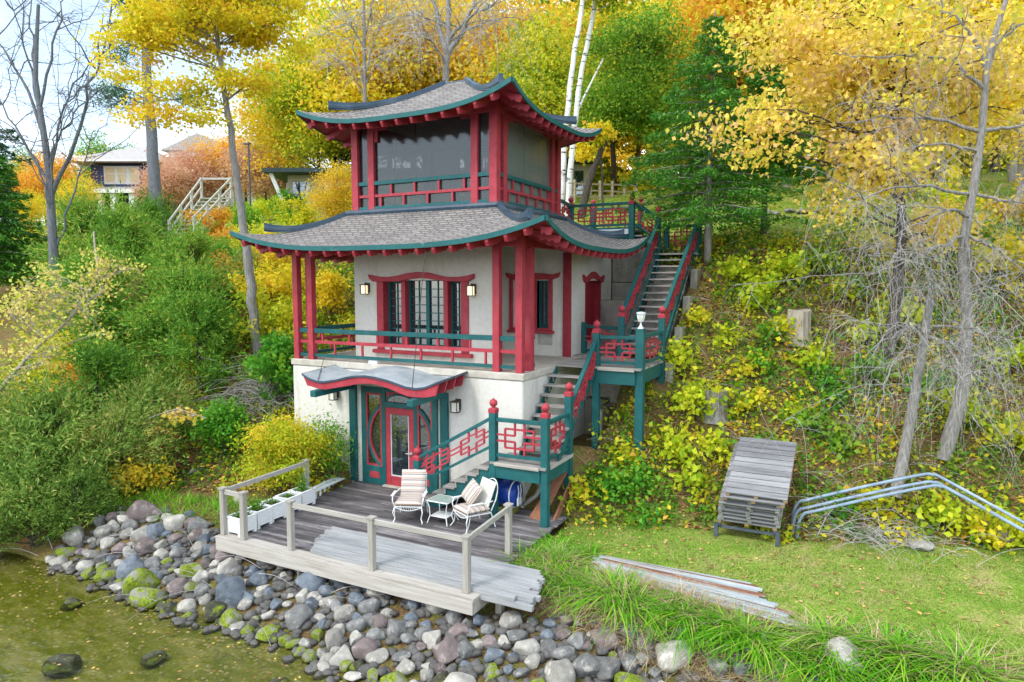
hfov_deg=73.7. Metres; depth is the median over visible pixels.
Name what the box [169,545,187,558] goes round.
stone
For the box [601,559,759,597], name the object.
metal strip
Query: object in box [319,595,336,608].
stone
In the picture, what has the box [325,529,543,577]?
loose plank
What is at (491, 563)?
loose plank
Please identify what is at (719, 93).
fir tree
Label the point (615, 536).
lawn grass
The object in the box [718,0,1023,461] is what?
bare grey tree
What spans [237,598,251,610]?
stone
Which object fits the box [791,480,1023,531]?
bent pipe
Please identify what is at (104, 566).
stone
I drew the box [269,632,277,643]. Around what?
stone
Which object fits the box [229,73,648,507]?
pagoda boathouse
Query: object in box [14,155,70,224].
autumn tree
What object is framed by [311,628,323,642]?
stone
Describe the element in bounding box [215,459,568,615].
lakeside deck
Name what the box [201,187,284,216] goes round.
treeline
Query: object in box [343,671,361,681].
stone
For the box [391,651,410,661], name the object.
stone
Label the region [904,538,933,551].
boulder
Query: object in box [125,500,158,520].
stone
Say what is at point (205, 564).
stone
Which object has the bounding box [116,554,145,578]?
stone
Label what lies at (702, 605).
dry grass
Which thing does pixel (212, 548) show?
stone
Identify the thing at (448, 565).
loose plank
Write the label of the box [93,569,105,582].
stone
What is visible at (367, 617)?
stone
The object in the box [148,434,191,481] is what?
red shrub
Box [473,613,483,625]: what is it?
stone
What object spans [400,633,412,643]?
stone
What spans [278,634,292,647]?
stone
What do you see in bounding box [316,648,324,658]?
stone
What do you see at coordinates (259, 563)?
stone
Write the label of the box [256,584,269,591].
stone
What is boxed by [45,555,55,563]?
stone
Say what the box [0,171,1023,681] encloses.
ground
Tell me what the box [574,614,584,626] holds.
stone
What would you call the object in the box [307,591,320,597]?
stone
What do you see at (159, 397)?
cedar shrub
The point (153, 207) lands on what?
cedar shrub
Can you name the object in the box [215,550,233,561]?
stone
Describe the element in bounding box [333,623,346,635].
stone
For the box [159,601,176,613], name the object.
stone
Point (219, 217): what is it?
slope shrub
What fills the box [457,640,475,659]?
stone
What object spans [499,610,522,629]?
stone
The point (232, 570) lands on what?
stone
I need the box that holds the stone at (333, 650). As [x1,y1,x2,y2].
[330,646,340,653]
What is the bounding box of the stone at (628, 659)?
[618,650,638,673]
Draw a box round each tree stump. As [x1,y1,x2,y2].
[703,389,727,424]
[786,309,811,346]
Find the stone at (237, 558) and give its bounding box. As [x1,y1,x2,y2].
[234,555,245,560]
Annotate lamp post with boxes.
[243,142,250,205]
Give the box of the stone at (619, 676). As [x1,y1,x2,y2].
[614,671,650,681]
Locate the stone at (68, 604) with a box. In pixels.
[60,597,85,611]
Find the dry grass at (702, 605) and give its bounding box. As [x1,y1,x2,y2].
[488,537,1023,681]
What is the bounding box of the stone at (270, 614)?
[261,610,275,619]
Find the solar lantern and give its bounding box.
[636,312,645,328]
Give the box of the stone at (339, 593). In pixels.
[336,591,344,596]
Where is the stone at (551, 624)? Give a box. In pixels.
[542,618,557,628]
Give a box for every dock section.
[717,514,776,530]
[718,505,778,520]
[719,499,779,513]
[719,510,779,523]
[720,442,780,508]
[720,511,782,527]
[721,504,782,516]
[723,441,784,507]
[725,437,796,502]
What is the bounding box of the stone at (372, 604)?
[358,596,380,615]
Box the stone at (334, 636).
[325,628,343,650]
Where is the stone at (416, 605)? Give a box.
[406,599,420,609]
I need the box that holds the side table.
[426,494,458,525]
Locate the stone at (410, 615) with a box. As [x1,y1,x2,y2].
[404,611,418,621]
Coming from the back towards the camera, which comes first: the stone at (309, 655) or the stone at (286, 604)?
the stone at (286, 604)
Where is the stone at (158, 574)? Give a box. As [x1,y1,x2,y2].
[152,569,164,579]
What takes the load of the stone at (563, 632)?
on the ground at (18, 663)
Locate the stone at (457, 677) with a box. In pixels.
[444,672,475,681]
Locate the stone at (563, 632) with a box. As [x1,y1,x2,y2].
[555,626,571,639]
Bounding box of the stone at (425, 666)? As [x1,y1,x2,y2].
[421,662,429,668]
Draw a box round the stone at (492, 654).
[483,647,504,662]
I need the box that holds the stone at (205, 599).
[198,593,212,605]
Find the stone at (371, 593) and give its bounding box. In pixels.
[366,589,385,597]
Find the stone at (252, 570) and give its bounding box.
[245,564,260,577]
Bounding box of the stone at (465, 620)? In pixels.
[461,617,469,623]
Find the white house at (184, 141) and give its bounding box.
[161,133,255,208]
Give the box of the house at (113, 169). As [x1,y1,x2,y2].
[44,147,189,221]
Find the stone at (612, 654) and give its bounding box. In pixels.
[608,651,617,656]
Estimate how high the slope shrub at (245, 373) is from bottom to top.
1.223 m
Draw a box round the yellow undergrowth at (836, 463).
[0,217,1023,550]
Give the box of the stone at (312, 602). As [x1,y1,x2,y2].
[302,596,318,610]
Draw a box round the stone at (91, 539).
[87,536,96,543]
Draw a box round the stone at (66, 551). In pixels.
[55,547,76,556]
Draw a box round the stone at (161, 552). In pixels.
[153,548,167,558]
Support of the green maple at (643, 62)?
on the ground at (18, 663)
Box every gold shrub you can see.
[103,446,180,504]
[316,267,354,322]
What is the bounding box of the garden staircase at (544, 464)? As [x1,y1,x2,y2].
[412,196,702,536]
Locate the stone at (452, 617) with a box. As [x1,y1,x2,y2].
[445,610,461,624]
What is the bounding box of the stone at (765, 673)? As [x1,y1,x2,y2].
[758,660,768,674]
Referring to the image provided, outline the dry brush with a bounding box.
[587,223,1023,557]
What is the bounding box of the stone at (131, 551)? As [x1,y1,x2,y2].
[123,548,136,557]
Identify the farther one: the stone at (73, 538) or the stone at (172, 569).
the stone at (73, 538)
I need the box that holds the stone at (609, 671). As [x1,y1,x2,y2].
[595,656,620,681]
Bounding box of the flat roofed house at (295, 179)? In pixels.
[262,168,351,222]
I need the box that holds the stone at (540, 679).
[530,677,544,681]
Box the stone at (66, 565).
[62,561,72,569]
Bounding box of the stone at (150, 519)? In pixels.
[146,515,159,522]
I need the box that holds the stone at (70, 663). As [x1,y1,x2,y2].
[41,654,81,676]
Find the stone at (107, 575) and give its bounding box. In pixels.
[101,569,116,581]
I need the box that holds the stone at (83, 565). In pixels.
[75,560,94,571]
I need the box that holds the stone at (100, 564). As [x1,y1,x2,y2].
[95,561,106,569]
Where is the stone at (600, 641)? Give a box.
[590,625,620,650]
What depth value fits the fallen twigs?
13.93 m
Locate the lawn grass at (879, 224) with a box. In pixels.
[563,178,1021,246]
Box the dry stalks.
[4,215,1023,543]
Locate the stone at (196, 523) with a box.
[187,517,208,534]
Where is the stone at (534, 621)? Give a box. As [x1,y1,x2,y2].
[527,616,538,625]
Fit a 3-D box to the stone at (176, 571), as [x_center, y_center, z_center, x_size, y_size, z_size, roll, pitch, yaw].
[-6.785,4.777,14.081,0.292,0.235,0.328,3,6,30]
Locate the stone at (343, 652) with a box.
[329,644,353,665]
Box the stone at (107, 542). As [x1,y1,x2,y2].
[100,537,115,548]
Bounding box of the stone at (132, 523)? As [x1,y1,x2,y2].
[121,519,138,529]
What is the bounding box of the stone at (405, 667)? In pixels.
[395,657,414,675]
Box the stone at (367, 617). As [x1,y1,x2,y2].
[361,613,373,626]
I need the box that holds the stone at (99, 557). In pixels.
[93,552,110,565]
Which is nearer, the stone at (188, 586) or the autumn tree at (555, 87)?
the stone at (188, 586)
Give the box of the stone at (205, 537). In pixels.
[197,534,211,543]
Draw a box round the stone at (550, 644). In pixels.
[540,639,557,651]
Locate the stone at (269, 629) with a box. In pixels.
[255,624,278,641]
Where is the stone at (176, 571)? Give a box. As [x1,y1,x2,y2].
[174,568,179,576]
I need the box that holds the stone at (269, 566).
[265,563,275,570]
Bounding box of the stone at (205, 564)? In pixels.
[199,559,209,569]
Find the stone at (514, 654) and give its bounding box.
[506,652,518,659]
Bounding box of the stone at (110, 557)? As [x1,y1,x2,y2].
[106,555,114,562]
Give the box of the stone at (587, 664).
[572,652,600,678]
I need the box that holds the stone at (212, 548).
[210,544,217,553]
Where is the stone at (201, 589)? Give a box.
[194,583,209,596]
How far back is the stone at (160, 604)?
13.12 m
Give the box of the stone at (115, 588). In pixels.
[108,581,122,593]
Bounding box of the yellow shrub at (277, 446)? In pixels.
[221,404,346,495]
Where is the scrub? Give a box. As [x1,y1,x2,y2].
[0,201,351,377]
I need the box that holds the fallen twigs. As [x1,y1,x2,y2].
[557,471,1023,652]
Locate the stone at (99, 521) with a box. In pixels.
[93,515,106,526]
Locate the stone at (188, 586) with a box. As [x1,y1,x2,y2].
[184,582,200,592]
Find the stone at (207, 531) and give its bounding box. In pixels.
[201,528,213,534]
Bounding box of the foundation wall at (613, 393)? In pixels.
[584,383,620,441]
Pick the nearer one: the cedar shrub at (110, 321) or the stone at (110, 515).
the stone at (110, 515)
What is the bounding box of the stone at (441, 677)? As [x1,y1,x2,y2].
[430,671,448,681]
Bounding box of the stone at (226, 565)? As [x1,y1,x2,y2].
[216,557,237,574]
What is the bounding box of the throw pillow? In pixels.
[461,479,482,504]
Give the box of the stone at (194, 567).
[179,562,203,578]
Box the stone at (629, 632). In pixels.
[618,622,640,642]
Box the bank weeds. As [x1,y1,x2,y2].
[76,478,275,527]
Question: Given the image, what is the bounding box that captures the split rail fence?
[565,180,637,201]
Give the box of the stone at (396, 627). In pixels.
[386,618,406,636]
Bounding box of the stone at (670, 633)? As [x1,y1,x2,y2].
[664,628,688,640]
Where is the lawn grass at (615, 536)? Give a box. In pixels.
[544,510,1023,678]
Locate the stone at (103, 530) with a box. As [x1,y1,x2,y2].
[94,524,111,538]
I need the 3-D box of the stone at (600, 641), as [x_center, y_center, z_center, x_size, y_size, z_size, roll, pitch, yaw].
[1.532,4.822,11.102,0.552,0.318,0.456,4,8,43]
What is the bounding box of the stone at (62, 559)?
[49,555,67,565]
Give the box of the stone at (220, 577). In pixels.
[216,574,226,583]
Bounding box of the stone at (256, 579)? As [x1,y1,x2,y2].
[249,570,267,587]
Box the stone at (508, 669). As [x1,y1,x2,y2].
[503,664,513,674]
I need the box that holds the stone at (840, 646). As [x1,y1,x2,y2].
[823,636,863,675]
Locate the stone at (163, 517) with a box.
[161,513,172,522]
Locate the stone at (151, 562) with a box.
[143,555,161,568]
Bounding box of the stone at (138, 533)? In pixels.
[130,525,147,541]
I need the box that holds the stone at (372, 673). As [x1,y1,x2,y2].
[367,668,378,680]
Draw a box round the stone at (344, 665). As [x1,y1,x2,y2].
[339,660,352,673]
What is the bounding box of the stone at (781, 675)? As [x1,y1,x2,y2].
[768,657,803,681]
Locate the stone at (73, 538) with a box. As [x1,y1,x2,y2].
[62,525,83,546]
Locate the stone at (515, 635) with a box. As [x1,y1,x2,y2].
[506,629,527,645]
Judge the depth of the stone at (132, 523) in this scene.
15.81 m
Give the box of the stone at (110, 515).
[105,512,119,521]
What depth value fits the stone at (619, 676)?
10.18 m
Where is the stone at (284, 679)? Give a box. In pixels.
[268,677,287,681]
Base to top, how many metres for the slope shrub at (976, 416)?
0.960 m
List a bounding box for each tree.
[0,0,177,336]
[0,102,47,247]
[0,152,47,289]
[0,231,150,390]
[7,146,41,180]
[9,186,58,241]
[10,167,45,209]
[12,147,105,231]
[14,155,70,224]
[42,171,103,237]
[66,128,123,186]
[73,0,221,227]
[102,137,142,151]
[123,153,204,216]
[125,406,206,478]
[144,139,233,204]
[180,132,259,214]
[204,133,303,202]
[205,35,327,192]
[209,126,281,213]
[232,36,357,167]
[235,116,328,187]
[241,0,390,167]
[252,0,367,166]
[273,0,463,158]
[295,158,351,221]
[298,0,443,101]
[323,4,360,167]
[326,0,491,100]
[355,0,563,101]
[365,0,525,80]
[394,0,603,115]
[457,2,629,156]
[466,3,610,157]
[490,0,630,151]
[498,0,668,159]
[527,0,648,212]
[533,0,687,194]
[559,0,649,215]
[567,117,621,222]
[571,0,678,170]
[581,0,665,169]
[614,10,808,263]
[623,0,739,154]
[630,0,700,145]
[652,45,758,187]
[654,0,806,130]
[655,0,910,187]
[665,0,1023,359]
[705,53,837,235]
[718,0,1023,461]
[727,0,984,180]
[758,0,924,191]
[798,0,1017,184]
[834,0,1023,198]
[885,13,975,173]
[908,0,1023,182]
[933,0,1023,210]
[989,131,999,171]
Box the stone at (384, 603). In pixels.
[380,598,389,607]
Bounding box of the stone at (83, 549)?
[75,548,88,553]
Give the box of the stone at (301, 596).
[295,588,307,602]
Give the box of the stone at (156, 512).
[152,509,163,516]
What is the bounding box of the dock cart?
[714,521,779,546]
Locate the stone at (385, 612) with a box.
[380,608,391,618]
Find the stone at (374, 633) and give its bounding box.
[366,627,386,640]
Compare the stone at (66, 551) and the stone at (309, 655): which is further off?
the stone at (66, 551)
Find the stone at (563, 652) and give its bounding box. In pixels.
[551,645,575,659]
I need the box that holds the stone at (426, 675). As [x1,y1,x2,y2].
[420,669,433,681]
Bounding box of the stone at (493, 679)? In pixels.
[487,677,498,681]
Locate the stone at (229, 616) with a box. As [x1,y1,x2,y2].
[219,608,243,627]
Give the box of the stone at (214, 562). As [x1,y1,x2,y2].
[209,560,219,566]
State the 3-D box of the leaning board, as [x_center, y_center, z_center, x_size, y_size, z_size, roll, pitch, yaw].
[1.142,3.758,15.649,0.050,0.842,0.956,3,6,32]
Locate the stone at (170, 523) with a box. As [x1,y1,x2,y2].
[163,514,185,532]
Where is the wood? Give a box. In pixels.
[566,0,1007,194]
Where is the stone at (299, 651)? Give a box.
[293,646,306,657]
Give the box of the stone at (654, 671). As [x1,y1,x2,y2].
[648,666,660,677]
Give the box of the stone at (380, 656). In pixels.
[365,648,388,663]
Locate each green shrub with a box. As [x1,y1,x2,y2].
[183,394,255,459]
[240,330,318,408]
[302,403,358,486]
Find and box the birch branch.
[579,59,603,109]
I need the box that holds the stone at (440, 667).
[434,663,446,674]
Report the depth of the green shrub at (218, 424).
18.59 m
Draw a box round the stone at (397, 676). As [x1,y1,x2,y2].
[380,670,408,681]
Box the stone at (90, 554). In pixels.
[82,550,99,558]
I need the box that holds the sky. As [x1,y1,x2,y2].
[0,0,956,227]
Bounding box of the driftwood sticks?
[4,489,458,645]
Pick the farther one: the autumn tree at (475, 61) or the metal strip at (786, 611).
the autumn tree at (475, 61)
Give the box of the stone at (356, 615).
[352,612,360,619]
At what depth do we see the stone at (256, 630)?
12.15 m
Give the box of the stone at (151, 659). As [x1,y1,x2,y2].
[139,650,167,667]
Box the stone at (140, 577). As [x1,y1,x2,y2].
[122,567,160,595]
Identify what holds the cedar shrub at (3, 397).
on the ground at (18, 663)
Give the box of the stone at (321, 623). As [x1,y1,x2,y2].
[316,618,326,630]
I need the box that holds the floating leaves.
[0,559,339,681]
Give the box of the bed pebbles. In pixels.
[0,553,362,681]
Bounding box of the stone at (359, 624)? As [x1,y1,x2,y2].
[346,616,366,633]
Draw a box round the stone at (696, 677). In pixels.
[691,672,701,681]
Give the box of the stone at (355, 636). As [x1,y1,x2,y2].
[349,630,361,645]
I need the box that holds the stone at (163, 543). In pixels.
[154,539,168,549]
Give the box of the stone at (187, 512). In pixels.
[183,510,193,518]
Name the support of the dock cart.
on the ground at (18, 663)
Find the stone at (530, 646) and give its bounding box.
[513,638,540,654]
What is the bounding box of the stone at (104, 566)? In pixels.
[96,564,108,572]
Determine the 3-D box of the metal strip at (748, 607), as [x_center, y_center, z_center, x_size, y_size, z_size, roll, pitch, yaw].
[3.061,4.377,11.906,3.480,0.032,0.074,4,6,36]
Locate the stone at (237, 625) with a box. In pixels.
[229,621,245,630]
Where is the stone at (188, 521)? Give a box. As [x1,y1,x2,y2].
[184,516,202,527]
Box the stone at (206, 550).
[202,544,211,555]
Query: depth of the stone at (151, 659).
11.41 m
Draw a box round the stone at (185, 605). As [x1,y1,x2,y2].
[176,598,196,612]
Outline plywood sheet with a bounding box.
[529,471,567,519]
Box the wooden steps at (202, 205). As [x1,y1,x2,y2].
[161,177,232,245]
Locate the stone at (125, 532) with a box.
[119,527,133,539]
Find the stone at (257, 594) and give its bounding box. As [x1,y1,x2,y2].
[254,591,262,598]
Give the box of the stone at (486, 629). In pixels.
[480,623,492,634]
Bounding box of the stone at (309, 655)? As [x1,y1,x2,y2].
[302,649,317,662]
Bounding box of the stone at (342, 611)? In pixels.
[334,604,354,620]
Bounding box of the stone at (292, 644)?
[285,638,300,648]
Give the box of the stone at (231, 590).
[216,576,246,606]
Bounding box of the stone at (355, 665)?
[349,659,364,671]
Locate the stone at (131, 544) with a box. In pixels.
[126,541,134,547]
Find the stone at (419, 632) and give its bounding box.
[414,625,433,641]
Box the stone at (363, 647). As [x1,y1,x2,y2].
[351,637,378,661]
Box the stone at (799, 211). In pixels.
[796,208,807,213]
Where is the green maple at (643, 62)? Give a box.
[562,0,702,216]
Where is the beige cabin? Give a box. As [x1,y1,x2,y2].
[565,158,593,198]
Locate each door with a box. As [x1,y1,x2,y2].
[385,407,413,486]
[574,171,582,195]
[582,272,604,339]
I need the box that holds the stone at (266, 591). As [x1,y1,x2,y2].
[263,587,273,596]
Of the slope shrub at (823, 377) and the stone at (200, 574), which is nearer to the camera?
the stone at (200, 574)
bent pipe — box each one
[791,472,1023,525]
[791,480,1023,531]
[795,484,1023,539]
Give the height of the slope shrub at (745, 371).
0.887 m
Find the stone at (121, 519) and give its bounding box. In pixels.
[117,515,127,523]
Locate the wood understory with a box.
[567,124,1010,194]
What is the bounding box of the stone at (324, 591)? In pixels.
[319,585,334,596]
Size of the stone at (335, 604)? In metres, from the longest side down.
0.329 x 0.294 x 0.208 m
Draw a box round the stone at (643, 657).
[635,651,649,665]
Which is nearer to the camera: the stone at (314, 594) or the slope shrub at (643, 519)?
the stone at (314, 594)
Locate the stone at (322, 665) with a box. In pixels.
[317,661,329,670]
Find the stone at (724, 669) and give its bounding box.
[706,657,728,673]
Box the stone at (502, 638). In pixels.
[498,634,509,645]
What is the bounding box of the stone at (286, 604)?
[282,601,292,607]
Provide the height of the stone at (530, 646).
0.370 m
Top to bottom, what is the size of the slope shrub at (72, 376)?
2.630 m
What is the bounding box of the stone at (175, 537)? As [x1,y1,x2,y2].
[168,533,183,543]
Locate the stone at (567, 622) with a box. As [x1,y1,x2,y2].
[559,614,573,625]
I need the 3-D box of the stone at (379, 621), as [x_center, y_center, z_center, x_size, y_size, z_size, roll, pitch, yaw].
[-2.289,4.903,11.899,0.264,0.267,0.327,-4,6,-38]
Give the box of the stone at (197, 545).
[190,541,207,552]
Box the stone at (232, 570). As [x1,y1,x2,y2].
[230,567,237,572]
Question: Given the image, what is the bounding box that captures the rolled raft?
[479,478,522,515]
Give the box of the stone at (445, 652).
[432,637,458,664]
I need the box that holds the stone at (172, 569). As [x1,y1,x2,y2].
[168,567,176,572]
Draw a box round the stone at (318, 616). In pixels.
[314,613,325,621]
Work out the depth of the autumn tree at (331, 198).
32.20 m
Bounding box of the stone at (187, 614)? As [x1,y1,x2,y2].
[181,611,192,617]
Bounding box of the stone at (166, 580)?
[161,575,175,585]
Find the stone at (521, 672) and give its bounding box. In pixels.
[513,667,529,677]
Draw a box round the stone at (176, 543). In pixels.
[171,542,182,549]
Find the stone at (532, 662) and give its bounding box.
[524,653,540,669]
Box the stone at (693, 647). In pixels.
[687,639,699,657]
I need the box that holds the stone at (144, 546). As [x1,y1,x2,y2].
[133,537,155,555]
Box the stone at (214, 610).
[203,600,226,622]
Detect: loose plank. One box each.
[310,548,515,601]
[312,546,534,602]
[313,544,540,601]
[314,539,530,589]
[314,541,538,594]
[315,537,540,592]
[320,534,539,584]
[321,536,540,586]
[324,531,544,583]
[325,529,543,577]
[327,534,537,580]
[330,526,540,572]
[332,529,540,574]
[479,594,533,611]
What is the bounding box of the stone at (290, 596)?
[287,593,294,598]
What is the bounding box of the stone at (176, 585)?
[166,577,187,594]
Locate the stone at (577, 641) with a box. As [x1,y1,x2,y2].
[567,631,585,650]
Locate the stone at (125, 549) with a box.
[122,546,130,553]
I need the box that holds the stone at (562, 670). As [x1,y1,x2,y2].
[544,658,575,681]
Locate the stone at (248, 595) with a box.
[243,591,254,602]
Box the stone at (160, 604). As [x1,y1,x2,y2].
[154,601,165,611]
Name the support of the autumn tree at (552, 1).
on the ground at (18, 663)
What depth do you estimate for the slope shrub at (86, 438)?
18.88 m
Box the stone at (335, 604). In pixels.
[330,599,341,611]
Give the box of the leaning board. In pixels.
[553,483,571,519]
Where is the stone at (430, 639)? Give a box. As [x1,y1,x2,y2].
[422,630,440,649]
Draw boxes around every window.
[102,193,120,209]
[103,166,139,183]
[293,182,310,210]
[368,272,474,357]
[505,272,560,333]
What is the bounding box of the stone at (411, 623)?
[405,619,416,628]
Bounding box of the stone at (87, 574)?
[80,567,95,580]
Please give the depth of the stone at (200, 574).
13.70 m
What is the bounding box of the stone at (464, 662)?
[460,660,469,666]
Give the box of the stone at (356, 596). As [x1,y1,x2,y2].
[348,591,365,607]
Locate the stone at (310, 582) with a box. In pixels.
[295,572,326,592]
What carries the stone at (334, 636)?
on the ground at (18, 663)
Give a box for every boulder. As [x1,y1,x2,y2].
[187,467,202,473]
[233,497,247,503]
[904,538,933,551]
[985,521,1014,546]
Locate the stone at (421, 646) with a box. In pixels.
[416,641,426,651]
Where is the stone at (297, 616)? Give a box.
[284,604,313,630]
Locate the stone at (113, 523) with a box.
[107,519,120,531]
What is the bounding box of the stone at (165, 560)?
[160,557,173,563]
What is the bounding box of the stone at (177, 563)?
[171,560,182,567]
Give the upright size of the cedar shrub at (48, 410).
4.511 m
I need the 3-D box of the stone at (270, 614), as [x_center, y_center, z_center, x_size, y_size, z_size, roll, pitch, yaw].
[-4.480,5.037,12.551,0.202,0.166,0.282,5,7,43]
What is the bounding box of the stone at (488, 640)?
[481,635,496,647]
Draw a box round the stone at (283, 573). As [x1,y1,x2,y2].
[280,571,287,577]
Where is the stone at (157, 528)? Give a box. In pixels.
[146,523,164,536]
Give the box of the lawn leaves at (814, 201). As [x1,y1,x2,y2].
[576,178,1015,236]
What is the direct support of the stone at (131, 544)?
on the ground at (18, 663)
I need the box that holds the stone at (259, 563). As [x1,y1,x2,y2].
[256,560,268,566]
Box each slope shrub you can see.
[25,323,97,391]
[40,349,104,417]
[68,419,113,473]
[113,369,162,419]
[114,266,159,340]
[165,224,235,258]
[169,328,224,381]
[175,304,264,353]
[179,204,235,238]
[196,248,260,303]
[205,219,239,243]
[206,235,242,262]
[213,259,276,304]
[220,283,331,342]
[223,254,318,309]
[225,214,301,253]
[228,201,265,229]
[231,351,266,385]
[242,230,304,280]
[245,195,277,220]
[263,186,304,222]
[266,191,328,224]
[280,321,337,352]
[327,311,355,340]
[348,269,356,297]
[557,467,607,511]
[585,456,650,508]
[592,456,643,508]
[603,437,652,476]
[611,489,674,533]
[618,451,668,499]
[647,418,700,469]
[655,335,699,383]
[660,373,733,422]
[663,453,716,503]
[677,303,717,328]
[686,421,733,462]
[701,317,752,350]
[710,380,778,427]
[713,246,760,289]
[719,250,761,280]
[724,347,775,381]
[730,518,791,538]
[732,266,790,314]
[733,338,787,382]
[746,316,794,349]
[754,311,800,348]
[756,242,814,286]
[773,394,819,432]
[779,397,859,437]
[788,340,843,379]
[797,179,870,214]
[798,356,860,393]
[803,238,848,278]
[805,246,849,274]
[808,485,869,529]
[809,374,860,415]
[810,422,878,459]
[817,182,911,229]
[818,268,874,308]
[825,265,868,305]
[833,482,902,520]
[839,311,885,347]
[844,341,905,395]
[859,285,940,328]
[904,366,954,396]
[905,486,984,536]
[907,198,991,245]
[909,160,986,223]
[920,371,984,419]
[940,395,994,430]
[949,506,1019,551]
[970,226,1023,300]
[971,502,1023,555]
[975,174,1023,225]
[976,339,1023,377]
[976,400,1023,460]
[982,401,1023,446]
[1009,337,1023,356]
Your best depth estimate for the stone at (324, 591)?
12.88 m
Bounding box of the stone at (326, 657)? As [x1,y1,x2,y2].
[318,653,333,663]
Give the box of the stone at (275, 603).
[270,598,283,609]
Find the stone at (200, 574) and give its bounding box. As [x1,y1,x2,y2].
[192,570,208,582]
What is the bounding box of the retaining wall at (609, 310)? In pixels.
[600,247,702,382]
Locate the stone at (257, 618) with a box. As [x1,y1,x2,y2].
[252,615,260,620]
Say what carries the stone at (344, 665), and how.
on the ground at (18, 663)
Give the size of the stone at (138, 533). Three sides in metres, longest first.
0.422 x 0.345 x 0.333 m
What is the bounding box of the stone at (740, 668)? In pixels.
[733,661,747,676]
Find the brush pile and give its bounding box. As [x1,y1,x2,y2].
[185,329,295,435]
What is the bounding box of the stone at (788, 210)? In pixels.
[784,208,795,213]
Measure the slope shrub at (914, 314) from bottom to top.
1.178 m
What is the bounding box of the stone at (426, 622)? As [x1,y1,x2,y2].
[419,619,430,625]
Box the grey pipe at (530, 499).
[521,483,539,507]
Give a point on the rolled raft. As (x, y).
(510, 491)
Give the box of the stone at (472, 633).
[465,628,478,637]
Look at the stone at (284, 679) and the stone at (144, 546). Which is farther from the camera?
the stone at (144, 546)
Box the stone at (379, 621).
[372,614,387,628]
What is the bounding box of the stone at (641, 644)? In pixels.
[636,633,660,651]
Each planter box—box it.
[227,505,256,536]
[247,491,272,529]
[262,495,285,522]
[273,491,301,510]
[288,464,315,504]
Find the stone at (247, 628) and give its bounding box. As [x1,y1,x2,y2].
[240,624,254,634]
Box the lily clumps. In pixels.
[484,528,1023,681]
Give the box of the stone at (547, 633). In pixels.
[540,628,554,638]
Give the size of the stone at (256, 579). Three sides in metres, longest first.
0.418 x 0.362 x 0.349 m
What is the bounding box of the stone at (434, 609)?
[426,604,444,613]
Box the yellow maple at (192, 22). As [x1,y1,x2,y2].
[73,0,331,355]
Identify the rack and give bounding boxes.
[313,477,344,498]
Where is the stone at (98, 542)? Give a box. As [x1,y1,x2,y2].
[96,536,106,545]
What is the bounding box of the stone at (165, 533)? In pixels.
[161,530,171,536]
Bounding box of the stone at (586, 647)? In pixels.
[582,640,592,651]
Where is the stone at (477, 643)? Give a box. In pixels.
[471,639,483,649]
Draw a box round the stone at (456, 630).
[448,623,468,637]
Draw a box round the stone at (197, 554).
[191,549,202,558]
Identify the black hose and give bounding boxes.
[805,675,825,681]
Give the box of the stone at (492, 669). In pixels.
[484,662,500,681]
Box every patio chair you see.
[391,469,427,524]
[450,477,497,532]
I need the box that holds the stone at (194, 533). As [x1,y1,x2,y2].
[187,528,203,540]
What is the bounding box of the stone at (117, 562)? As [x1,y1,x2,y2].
[114,559,121,566]
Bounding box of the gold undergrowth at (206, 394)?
[0,252,354,490]
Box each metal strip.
[592,556,757,591]
[592,560,774,607]
[594,566,813,628]
[596,564,794,615]
[596,566,803,627]
[597,560,777,606]
[598,554,750,583]
[598,560,766,600]
[599,555,758,586]
[599,555,762,591]
[600,564,787,617]
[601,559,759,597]
[601,559,765,596]
[601,565,783,612]
[642,578,789,619]
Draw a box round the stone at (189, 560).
[183,557,194,562]
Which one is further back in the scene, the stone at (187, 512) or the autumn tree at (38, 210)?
the autumn tree at (38, 210)
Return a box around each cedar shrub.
[0,350,173,503]
[0,366,98,484]
[0,424,65,537]
[0,436,111,564]
[8,224,163,368]
[10,249,134,348]
[12,169,141,298]
[12,445,134,542]
[24,321,178,430]
[37,379,202,504]
[48,180,173,296]
[68,350,226,474]
[70,247,253,376]
[77,202,189,277]
[105,180,187,229]
[116,214,239,302]
[131,187,181,256]
[134,270,248,400]
[199,240,242,272]
[214,233,284,299]
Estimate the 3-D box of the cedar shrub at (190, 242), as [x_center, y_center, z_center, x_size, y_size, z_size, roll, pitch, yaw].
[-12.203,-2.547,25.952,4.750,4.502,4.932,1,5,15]
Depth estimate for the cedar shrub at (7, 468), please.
16.28 m
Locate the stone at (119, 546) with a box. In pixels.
[111,542,126,554]
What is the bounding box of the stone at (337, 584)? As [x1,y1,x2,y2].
[334,580,349,588]
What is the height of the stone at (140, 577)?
0.611 m
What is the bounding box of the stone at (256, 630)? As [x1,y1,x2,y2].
[253,626,263,633]
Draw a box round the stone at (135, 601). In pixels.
[129,587,165,609]
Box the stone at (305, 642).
[298,637,310,648]
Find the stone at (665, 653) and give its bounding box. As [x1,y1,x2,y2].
[655,640,692,672]

